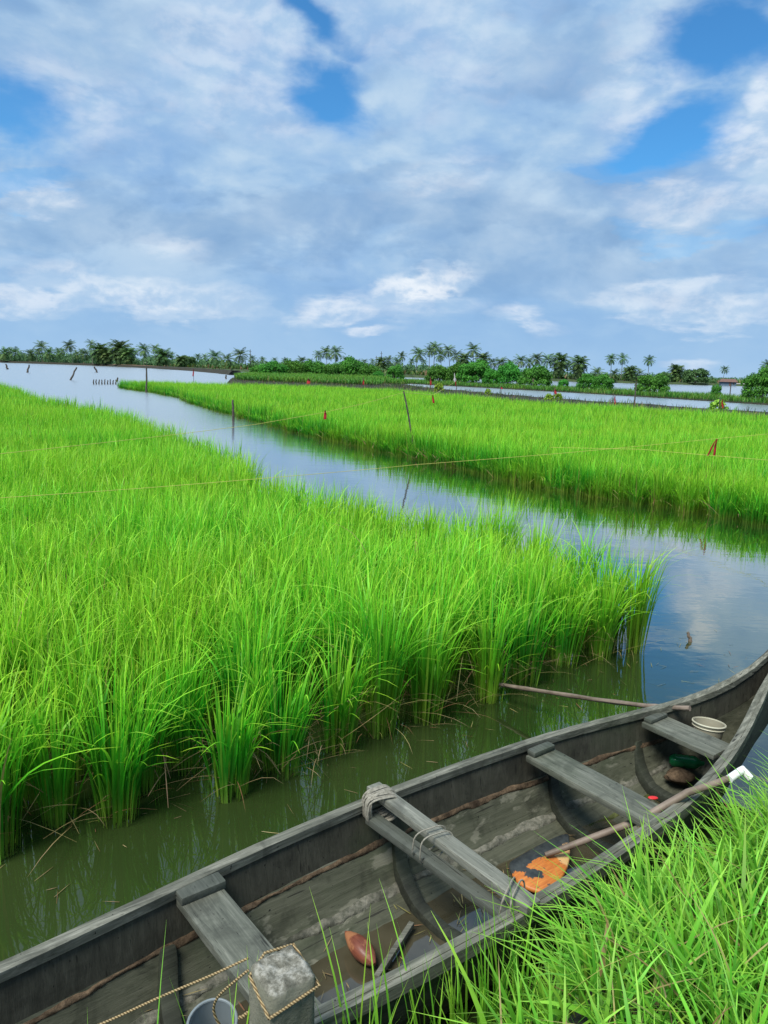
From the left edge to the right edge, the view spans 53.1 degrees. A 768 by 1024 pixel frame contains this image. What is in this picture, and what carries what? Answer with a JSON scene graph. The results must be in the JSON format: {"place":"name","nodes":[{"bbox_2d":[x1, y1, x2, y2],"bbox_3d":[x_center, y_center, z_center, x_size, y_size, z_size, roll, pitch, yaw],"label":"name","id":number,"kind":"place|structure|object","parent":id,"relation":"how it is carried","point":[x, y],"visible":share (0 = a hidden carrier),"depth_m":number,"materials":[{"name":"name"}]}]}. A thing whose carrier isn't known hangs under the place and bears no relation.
{"place":"outdoors","nodes":[
{"label":"outdoors","id":0,"kind":"place"},
{"bbox_2d":[0,361,241,374],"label":"dyke","id":1,"kind":"structure","parent":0,"point":[224,371],"depth_m":287.35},
{"bbox_2d":[0,347,11,360],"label":"coconut palm","id":2,"kind":"object","parent":1,"relation":"on","point":[4,350],"visible":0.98,"depth_m":383.55,"materials":[{"name":"green plant"}]},
{"bbox_2d":[6,346,22,360],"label":"coconut palm","id":3,"kind":"object","parent":1,"relation":"on","point":[16,349],"visible":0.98,"depth_m":383.98,"materials":[{"name":"green plant"}]},
{"bbox_2d":[24,348,36,360],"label":"coconut palm","id":4,"kind":"object","parent":1,"relation":"on","point":[30,354],"visible":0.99,"depth_m":383.39,"materials":[{"name":"green plant"}]},
{"bbox_2d":[32,340,47,353],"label":"coconut palm","id":5,"kind":"object","parent":1,"relation":"on","point":[40,344],"visible":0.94,"depth_m":380.20,"materials":[{"name":"green plant"}]},
{"bbox_2d":[42,347,54,359],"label":"coconut palm","id":6,"kind":"object","parent":1,"relation":"on","point":[49,353],"visible":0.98,"depth_m":377.57,"materials":[{"name":"green plant"}]},
{"bbox_2d":[61,339,76,360],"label":"coconut palm","id":7,"kind":"object","parent":1,"relation":"on","point":[68,344],"visible":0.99,"depth_m":371.19,"materials":[{"name":"green plant"}]},
{"bbox_2d":[89,342,111,364],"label":"coconut palm","id":8,"kind":"object","parent":1,"relation":"on","point":[96,357],"visible":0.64,"depth_m":347.89,"materials":[{"name":"green plant"}]},
{"bbox_2d":[97,346,114,364],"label":"coconut palm","id":9,"kind":"object","parent":1,"relation":"on","point":[104,358],"visible":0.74,"depth_m":345.70,"materials":[{"name":"green plant"}]},
{"bbox_2d":[152,347,174,365],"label":"coconut palm","id":10,"kind":"object","parent":1,"relation":"on","point":[162,358],"visible":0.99,"depth_m":298.59,"materials":[{"name":"green plant"}]},
{"bbox_2d":[0,381,656,828],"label":"rice field","id":11,"kind":"structure","parent":0,"point":[186,583],"depth_m":5.74,"materials":[{"name":"green plant"}]},
{"bbox_2d":[2,434,763,497],"bbox_3d":[2.672,-1.031,11.655,17.644,0.684,1.660,-5,13,-33],"label":"cord","id":12,"kind":"object","parent":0,"point":[341,471],"visible":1,"depth_m":10.09,"materials":[{"name":"fabric"}]},
{"bbox_2d":[0,363,767,1023],"bbox_3d":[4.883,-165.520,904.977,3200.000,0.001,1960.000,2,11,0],"label":"water","id":13,"kind":"structure","parent":0,"point":[714,595],"depth_m":5.38,"materials":[{"name":"liquid"}]},
{"bbox_2d":[0,657,113,864],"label":"rice tuft","id":14,"kind":"object","parent":13,"relation":"on","point":[5,768],"visible":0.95,"depth_m":3.29,"materials":[{"name":"green plant"}]},
{"bbox_2d":[16,650,221,829],"bbox_3d":[-1.248,1.089,3.528,0.762,0.761,0.782,6,11,23],"label":"rice tuft","id":15,"kind":"object","parent":13,"relation":"on","point":[119,778],"visible":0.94,"depth_m":3.55,"materials":[{"name":"green plant"}]},
{"bbox_2d":[146,658,298,803],"bbox_3d":[-0.707,1.104,3.709,0.658,0.698,0.700,9,13,35],"label":"rice tuft","id":16,"kind":"object","parent":13,"relation":"on","point":[234,763],"visible":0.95,"depth_m":3.74,"materials":[{"name":"green plant"}]},
{"bbox_2d":[229,637,345,780],"bbox_3d":[-0.502,1.033,4.004,0.680,0.741,0.666,9,13,36],"label":"rice tuft","id":17,"kind":"object","parent":13,"relation":"on","point":[290,740],"visible":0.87,"depth_m":4.01,"materials":[{"name":"green plant"}]},
{"bbox_2d":[175,393,459,465],"bbox_3d":[-5.862,-4.179,31.843,1.801,0.457,34.449,-3,12,-26],"label":"dead straw","id":18,"kind":"object","parent":13,"relation":"on","point":[350,444],"visible":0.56,"depth_m":20.36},
{"bbox_2d":[0,621,640,875],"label":"dead straw","id":19,"kind":"object","parent":13,"relation":"on","point":[304,739],"visible":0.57,"depth_m":4.04,"materials":[{"name":"plant"}]},
{"bbox_2d":[285,616,398,755],"bbox_3d":[-0.235,0.983,4.251,0.707,0.766,0.778,2,11,0],"label":"rice tuft","id":20,"kind":"object","parent":13,"relation":"on","point":[332,713],"visible":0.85,"depth_m":4.24,"materials":[{"name":"green plant"}]},
{"bbox_2d":[0,623,736,903],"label":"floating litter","id":21,"kind":"object","parent":13,"relation":"on","point":[327,764],"visible":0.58,"depth_m":4.13,"materials":[{"name":"plant"}]},
{"bbox_2d":[294,562,466,739],"bbox_3d":[0.047,0.820,4.379,0.941,1.055,0.855,-7,14,-41],"label":"rice tuft","id":22,"kind":"object","parent":13,"relation":"on","point":[379,719],"visible":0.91,"depth_m":4.40,"materials":[{"name":"green plant"}]},
{"bbox_2d":[0,650,767,1023],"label":"canoe","id":23,"kind":"object","parent":13,"relation":"on","point":[426,848],"visible":0.77,"depth_m":2.88,"materials":[{"name":"grey wood"}]},
{"bbox_2d":[186,998,237,1023],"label":"bucket","id":24,"kind":"object","parent":23,"relation":"in","point":[201,1012],"visible":0.91,"depth_m":2.23,"materials":[{"name":"metal"}]},
{"bbox_2d":[345,931,375,965],"bbox_3d":[-0.089,1.574,2.771,0.075,0.075,0.176,-7,18,-38],"label":"coconut husk","id":25,"kind":"object","parent":23,"relation":"in","point":[357,943],"visible":0.91,"depth_m":2.74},
{"bbox_2d":[374,921,413,978],"bbox_3d":[0.039,1.582,2.777,0.022,0.020,0.298,7,12,25],"label":"wooden slat","id":26,"kind":"object","parent":23,"relation":"in","point":[405,933],"visible":0.77,"depth_m":2.77,"materials":[{"name":"grey wood"}]},
{"bbox_2d":[147,801,657,1015],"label":"boat litter","id":27,"kind":"object","parent":23,"relation":"in","point":[400,957],"visible":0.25,"depth_m":2.94,"materials":[{"name":"plant"}]},
{"bbox_2d":[485,682,690,710],"bbox_3d":[1.128,1.061,4.501,0.078,0.369,1.407,-7,14,-39],"label":"bamboo pole","id":28,"kind":"object","parent":23,"relation":"attached to","point":[608,701],"visible":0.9,"depth_m":4.43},
{"bbox_2d":[509,766,752,892],"bbox_3d":[1.019,1.273,3.272,1.036,0.427,0.326,-1,11,-15],"label":"paddle","id":29,"kind":"object","parent":23,"relation":"in","point":[523,868],"visible":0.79,"depth_m":3.18,"materials":[{"name":"paint"}]},
{"bbox_2d":[663,767,694,784],"bbox_3d":[1.502,1.341,3.904,0.154,0.071,0.107,2,11,0],"label":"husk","id":30,"kind":"object","parent":23,"relation":"in","point":[680,775],"visible":0.98,"depth_m":3.88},
{"bbox_2d":[669,754,704,768],"bbox_3d":[1.551,1.281,3.937,0.169,0.069,0.069,4,11,10],"label":"bottle","id":31,"kind":"object","parent":23,"relation":"in","point":[686,761],"visible":1,"depth_m":3.92,"materials":[{"name":"glass"}]},
{"bbox_2d":[692,717,726,739],"bbox_3d":[1.656,1.142,3.929,0.171,0.133,0.186,6,4,-1],"label":"bucket","id":32,"kind":"object","parent":23,"relation":"in","point":[715,728],"visible":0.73,"depth_m":3.91,"materials":[{"name":"white plastic"}]},
{"bbox_2d":[403,391,412,441],"bbox_3d":[0.671,-2.032,19.159,0.465,1.944,0.051,2,11,1],"label":"stake","id":33,"kind":"object","parent":13,"relation":"in","point":[408,413],"visible":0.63,"depth_m":19.06,"materials":[{"name":"brown wood"}]},
{"bbox_2d":[0,392,403,453],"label":"cord","id":34,"kind":"object","parent":33,"relation":"attached to","point":[182,433],"visible":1,"depth_m":13.06,"materials":[{"name":"fabric"}]},
{"bbox_2d":[387,581,501,726],"bbox_3d":[0.348,0.856,4.700,0.780,0.885,0.808,6,11,21],"label":"rice tuft","id":35,"kind":"object","parent":13,"relation":"on","point":[427,671],"visible":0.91,"depth_m":4.60,"materials":[{"name":"green plant"}]},
{"bbox_2d":[438,572,559,703],"bbox_3d":[0.724,0.819,4.967,0.782,0.882,0.731,10,14,40],"label":"rice tuft","id":36,"kind":"object","parent":13,"relation":"on","point":[491,662],"visible":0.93,"depth_m":4.95,"materials":[{"name":"green plant"}]},
{"bbox_2d":[467,570,582,686],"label":"rice tuft","id":37,"kind":"object","parent":13,"relation":"on","point":[522,652],"visible":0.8,"depth_m":5.22,"materials":[{"name":"green plant"}]},
{"bbox_2d":[540,580,609,667],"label":"rice tuft","id":38,"kind":"object","parent":13,"relation":"on","point":[570,640],"visible":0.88,"depth_m":5.59,"materials":[{"name":"green plant"}]},
{"bbox_2d":[463,457,765,520],"bbox_3d":[4.264,-0.424,13.243,1.475,0.443,8.952,-7,14,-40],"label":"dead straw","id":39,"kind":"object","parent":13,"relation":"on","point":[617,493],"visible":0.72,"depth_m":12.94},
{"bbox_2d":[575,560,655,660],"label":"rice tuft","id":40,"kind":"object","parent":13,"relation":"on","point":[599,645],"visible":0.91,"depth_m":5.74,"materials":[{"name":"green plant"}]},
{"bbox_2d":[574,537,695,653],"bbox_3d":[1.957,0.658,5.907,1.121,0.927,0.771,2,11,0],"label":"rice tuft","id":41,"kind":"object","parent":13,"relation":"on","point":[636,625],"visible":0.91,"depth_m":5.91,"materials":[{"name":"green plant"}]},
{"bbox_2d":[0,0,767,379],"label":"sky","id":42,"kind":"structure","parent":0,"point":[291,179],"materials":[{"name":"blue"}]},
{"bbox_2d":[115,378,767,525],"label":"rice field","id":43,"kind":"structure","parent":0,"point":[452,427],"depth_m":19.96,"materials":[{"name":"green plant"}]},
{"bbox_2d":[551,447,761,459],"bbox_3d":[5.082,-0.904,12.553,0.710,0.421,7.060,-3,11,-23],"label":"cord","id":44,"kind":"object","parent":43,"relation":"on","point":[663,451],"visible":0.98,"depth_m":13.53,"materials":[{"name":"fabric"}]},
{"bbox_2d":[166,366,759,385],"bbox_3d":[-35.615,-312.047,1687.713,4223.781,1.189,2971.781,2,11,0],"label":"shore","id":45,"kind":"structure","parent":0,"point":[569,380],"depth_m":258.47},
{"bbox_2d":[174,354,188,366],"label":"coconut palm","id":46,"kind":"object","parent":45,"relation":"on","point":[181,361],"visible":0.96,"depth_m":312.50,"materials":[{"name":"green plant"}]},
{"bbox_2d":[205,349,222,364],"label":"coconut palm","id":47,"kind":"object","parent":45,"relation":"on","point":[215,355],"visible":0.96,"depth_m":286.61,"materials":[{"name":"green plant"}]},
{"bbox_2d":[217,352,233,366],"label":"coconut palm","id":48,"kind":"object","parent":45,"relation":"on","point":[228,358],"visible":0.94,"depth_m":284.00,"materials":[{"name":"green plant"}]},
{"bbox_2d":[232,347,249,363],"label":"coconut palm","id":49,"kind":"object","parent":45,"relation":"on","point":[238,351],"visible":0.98,"depth_m":279.02,"materials":[{"name":"green plant"}]},
{"bbox_2d":[320,345,333,360],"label":"coconut palm","id":50,"kind":"object","parent":45,"relation":"on","point":[326,351],"visible":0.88,"depth_m":307.06,"materials":[{"name":"green plant"}]},
{"bbox_2d":[327,345,345,362],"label":"coconut palm","id":51,"kind":"object","parent":45,"relation":"on","point":[336,350],"visible":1,"depth_m":302.46,"materials":[{"name":"green plant"}]},
{"bbox_2d":[0,351,743,380],"bbox_3d":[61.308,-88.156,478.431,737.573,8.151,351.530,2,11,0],"label":"woodland","id":52,"kind":"object","parent":45,"relation":"on","point":[67,358],"visible":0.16,"depth_m":376.21,"materials":[{"name":"plant"}]},
{"bbox_2d":[374,357,387,370],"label":"coconut palm","id":53,"kind":"object","parent":45,"relation":"on","point":[380,364],"visible":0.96,"depth_m":313.25,"materials":[{"name":"green plant"}]},
{"bbox_2d":[410,346,426,366],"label":"coconut palm","id":54,"kind":"object","parent":45,"relation":"on","point":[418,351],"visible":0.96,"depth_m":283.38,"materials":[{"name":"green plant"}]},
{"bbox_2d":[423,345,437,364],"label":"coconut palm","id":55,"kind":"object","parent":45,"relation":"on","point":[430,350],"visible":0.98,"depth_m":279.45,"materials":[{"name":"green plant"}]},
{"bbox_2d":[433,348,448,362],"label":"coconut palm","id":56,"kind":"object","parent":45,"relation":"on","point":[441,352],"visible":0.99,"depth_m":276.93,"materials":[{"name":"green plant"}]},
{"bbox_2d":[441,344,456,365],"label":"coconut palm","id":57,"kind":"object","parent":45,"relation":"on","point":[448,349],"visible":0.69,"depth_m":280.93,"materials":[{"name":"green plant"}]},
{"bbox_2d":[166,363,743,383],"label":"shore scrub","id":58,"kind":"object","parent":45,"relation":"on","point":[423,372],"visible":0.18,"depth_m":277.66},
{"bbox_2d":[448,349,464,362],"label":"coconut palm","id":59,"kind":"object","parent":45,"relation":"on","point":[456,354],"visible":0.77,"depth_m":272.74,"materials":[{"name":"green plant"}]},
{"bbox_2d":[455,352,471,364],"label":"coconut palm","id":60,"kind":"object","parent":45,"relation":"on","point":[463,359],"visible":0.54,"depth_m":268.31,"materials":[{"name":"green plant"}]},
{"bbox_2d":[465,342,480,357],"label":"coconut palm","id":61,"kind":"object","parent":45,"relation":"on","point":[475,350],"visible":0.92,"depth_m":271.65,"materials":[{"name":"green plant"}]},
{"bbox_2d":[473,352,491,363],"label":"coconut palm","id":62,"kind":"object","parent":45,"relation":"on","point":[483,357],"visible":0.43,"depth_m":267.62,"materials":[{"name":"green plant"}]},
{"bbox_2d":[514,354,528,367],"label":"coconut palm","id":63,"kind":"object","parent":45,"relation":"on","point":[522,360],"visible":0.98,"depth_m":265.36,"materials":[{"name":"green plant"}]},
{"bbox_2d":[529,352,543,366],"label":"coconut palm","id":64,"kind":"object","parent":45,"relation":"on","point":[537,356],"visible":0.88,"depth_m":261.15,"materials":[{"name":"green plant"}]},
{"bbox_2d":[540,353,553,367],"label":"coconut palm","id":65,"kind":"object","parent":45,"relation":"on","point":[546,358],"visible":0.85,"depth_m":258.79,"materials":[{"name":"green plant"}]},
{"bbox_2d":[548,352,569,378],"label":"coconut palm","id":66,"kind":"object","parent":45,"relation":"on","point":[561,365],"visible":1,"depth_m":255.62,"materials":[{"name":"green plant"}]},
{"bbox_2d":[567,355,589,377],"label":"coconut palm","id":67,"kind":"object","parent":45,"relation":"on","point":[578,368],"visible":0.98,"depth_m":252.50,"materials":[{"name":"green plant"}]},
{"bbox_2d":[604,353,618,376],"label":"coconut palm","id":68,"kind":"object","parent":45,"relation":"on","point":[611,360],"visible":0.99,"depth_m":272.69,"materials":[{"name":"green plant"}]},
{"bbox_2d":[616,353,628,373],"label":"coconut palm","id":69,"kind":"object","parent":45,"relation":"on","point":[623,357],"visible":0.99,"depth_m":269.76,"materials":[{"name":"green plant"}]},
{"bbox_2d":[622,365,639,380],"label":"coconut palm","id":70,"kind":"object","parent":45,"relation":"on","point":[630,371],"visible":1,"depth_m":257.97,"materials":[{"name":"green plant"}]},
{"bbox_2d":[667,363,685,381],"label":"coconut palm","id":71,"kind":"object","parent":45,"relation":"on","point":[676,371],"visible":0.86,"depth_m":275.29,"materials":[{"name":"green plant"}]},
{"bbox_2d":[681,368,710,382],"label":"broadleaf tree","id":72,"kind":"object","parent":45,"relation":"on","point":[689,375],"visible":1,"depth_m":262.99,"materials":[{"name":"green plant"}]},
{"bbox_2d":[718,379,737,385],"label":"hut","id":73,"kind":"object","parent":45,"relation":"on","point":[727,382],"visible":0.94,"depth_m":240.76,"materials":[{"name":"brown wood"}]},
{"bbox_2d":[227,377,767,417],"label":"mud bund","id":74,"kind":"structure","parent":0,"point":[512,397],"depth_m":59.66,"materials":[{"name":"soil"}]},
{"bbox_2d":[234,371,408,384],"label":"bund grass","id":75,"kind":"structure","parent":74,"relation":"on","point":[320,378],"depth_m":89.65,"materials":[{"name":"green plant"}]},
{"bbox_2d":[232,377,767,413],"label":"bund weeds","id":76,"kind":"object","parent":74,"relation":"on","point":[497,393],"visible":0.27,"depth_m":60.99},
{"bbox_2d":[708,399,727,411],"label":"shrub","id":77,"kind":"object","parent":74,"relation":"on","point":[714,405],"visible":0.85,"depth_m":40.83,"materials":[{"name":"green plant"}]},
{"bbox_2d":[410,383,767,404],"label":"water channel","id":78,"kind":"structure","parent":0,"point":[612,394],"depth_m":86.94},
{"bbox_2d":[258,360,290,372],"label":"mangrove bush","id":79,"kind":"object","parent":78,"relation":"on","point":[271,366],"visible":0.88,"depth_m":132.71,"materials":[{"name":"green plant"}]},
{"bbox_2d":[279,358,306,373],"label":"mangrove bush","id":80,"kind":"object","parent":78,"relation":"on","point":[295,366],"visible":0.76,"depth_m":135.45,"materials":[{"name":"green plant"}]},
{"bbox_2d":[302,359,324,373],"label":"mangrove bush","id":81,"kind":"object","parent":78,"relation":"on","point":[317,367],"visible":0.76,"depth_m":136.48,"materials":[{"name":"green plant"}]},
{"bbox_2d":[321,362,345,374],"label":"mangrove bush","id":82,"kind":"object","parent":78,"relation":"on","point":[334,368],"visible":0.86,"depth_m":132.29,"materials":[{"name":"green plant"}]},
{"bbox_2d":[337,355,366,374],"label":"mangrove bush","id":83,"kind":"object","parent":78,"relation":"on","point":[351,364],"visible":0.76,"depth_m":137.73,"materials":[{"name":"green plant"}]},
{"bbox_2d":[359,363,379,375],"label":"mangrove bush","id":84,"kind":"object","parent":78,"relation":"on","point":[367,369],"visible":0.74,"depth_m":135.82,"materials":[{"name":"green plant"}]},
{"bbox_2d":[386,364,405,378],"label":"mangrove bush","id":85,"kind":"object","parent":78,"relation":"on","point":[396,371],"visible":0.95,"depth_m":137.81,"materials":[{"name":"green plant"}]},
{"bbox_2d":[424,363,452,380],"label":"mangrove bush","id":86,"kind":"object","parent":78,"relation":"on","point":[438,372],"visible":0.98,"depth_m":124.50,"materials":[{"name":"green plant"}]},
{"bbox_2d":[449,361,466,381],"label":"mangrove bush","id":87,"kind":"object","parent":78,"relation":"on","point":[454,368],"visible":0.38,"depth_m":125.98,"materials":[{"name":"green plant"}]},
{"bbox_2d":[456,359,492,382],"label":"mangrove bush","id":88,"kind":"object","parent":78,"relation":"on","point":[471,370],"visible":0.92,"depth_m":119.89,"materials":[{"name":"green plant"}]},
{"bbox_2d":[481,368,499,383],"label":"mangrove bush","id":89,"kind":"object","parent":78,"relation":"on","point":[489,374],"visible":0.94,"depth_m":116.40,"materials":[{"name":"green plant"}]},
{"bbox_2d":[495,361,522,385],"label":"mangrove bush","id":90,"kind":"object","parent":78,"relation":"on","point":[509,373],"visible":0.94,"depth_m":115.35,"materials":[{"name":"green plant"}]},
{"bbox_2d":[517,363,552,386],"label":"mangrove bush","id":91,"kind":"object","parent":78,"relation":"on","point":[541,375],"visible":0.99,"depth_m":107.06,"materials":[{"name":"green plant"}]},
{"bbox_2d":[557,379,568,387],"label":"mangrove bush","id":92,"kind":"object","parent":78,"relation":"on","point":[564,382],"visible":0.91,"depth_m":101.55,"materials":[{"name":"green plant"}]},
{"bbox_2d":[399,378,767,403],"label":"reeds","id":93,"kind":"object","parent":78,"relation":"on","point":[688,394],"visible":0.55,"depth_m":90.28,"materials":[{"name":"green plant"}]},
{"bbox_2d":[576,373,595,389],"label":"mangrove bush","id":94,"kind":"object","parent":78,"relation":"on","point":[586,378],"visible":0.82,"depth_m":98.65,"materials":[{"name":"green plant"}]},
{"bbox_2d":[590,373,614,389],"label":"mangrove bush","id":95,"kind":"object","parent":78,"relation":"on","point":[604,381],"visible":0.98,"depth_m":97.01,"materials":[{"name":"green plant"}]},
{"bbox_2d":[634,372,670,392],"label":"mangrove bush","id":96,"kind":"object","parent":78,"relation":"on","point":[658,382],"visible":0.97,"depth_m":88.75,"materials":[{"name":"green plant"}]},
{"bbox_2d":[710,384,721,395],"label":"mangrove bush","id":97,"kind":"object","parent":78,"relation":"on","point":[717,389],"visible":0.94,"depth_m":83.31,"materials":[{"name":"green plant"}]},
{"bbox_2d":[740,365,767,398],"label":"mangrove bush","id":98,"kind":"object","parent":78,"relation":"on","point":[750,382],"visible":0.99,"depth_m":73.86,"materials":[{"name":"green plant"}]},
{"bbox_2d":[568,876,767,1023],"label":"bank","id":99,"kind":"structure","parent":0,"point":[572,1019],"depth_m":2.03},
{"bbox_2d":[249,945,314,1023],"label":"concrete post","id":100,"kind":"object","parent":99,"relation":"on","point":[283,977],"visible":0.96,"depth_m":1.81,"materials":[{"name":"concrete"}]},
{"bbox_2d":[99,943,320,1023],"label":"mooring rope","id":101,"kind":"object","parent":100,"relation":"attached to","point":[307,993],"visible":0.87,"depth_m":1.88,"materials":[{"name":"fabric"}]},
{"bbox_2d":[87,730,767,1023],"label":"bank grass","id":102,"kind":"structure","parent":99,"relation":"on","point":[742,941],"depth_m":2.15,"materials":[{"name":"plant"}]},
{"bbox_2d":[498,776,767,1023],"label":"dead grass","id":103,"kind":"structure","parent":99,"relation":"on","point":[751,957],"depth_m":1.98,"materials":[{"name":"plant"}]},
{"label":"bare earth patch","id":104,"kind":"structure","parent":0,"visible":0},
{"bbox_2d":[106,339,133,364],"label":"coconut palm","id":105,"kind":"object","parent":104,"relation":"on","point":[115,349],"visible":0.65,"depth_m":331.83,"materials":[{"name":"green plant"}]},
{"bbox_2d":[118,346,137,364],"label":"coconut palm","id":106,"kind":"object","parent":104,"relation":"on","point":[128,358],"visible":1,"depth_m":326.68,"materials":[{"name":"green plant"}]},
{"bbox_2d":[135,342,152,357],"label":"coconut palm","id":107,"kind":"object","parent":104,"relation":"on","point":[145,349],"visible":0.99,"depth_m":307.90,"materials":[{"name":"green plant"}]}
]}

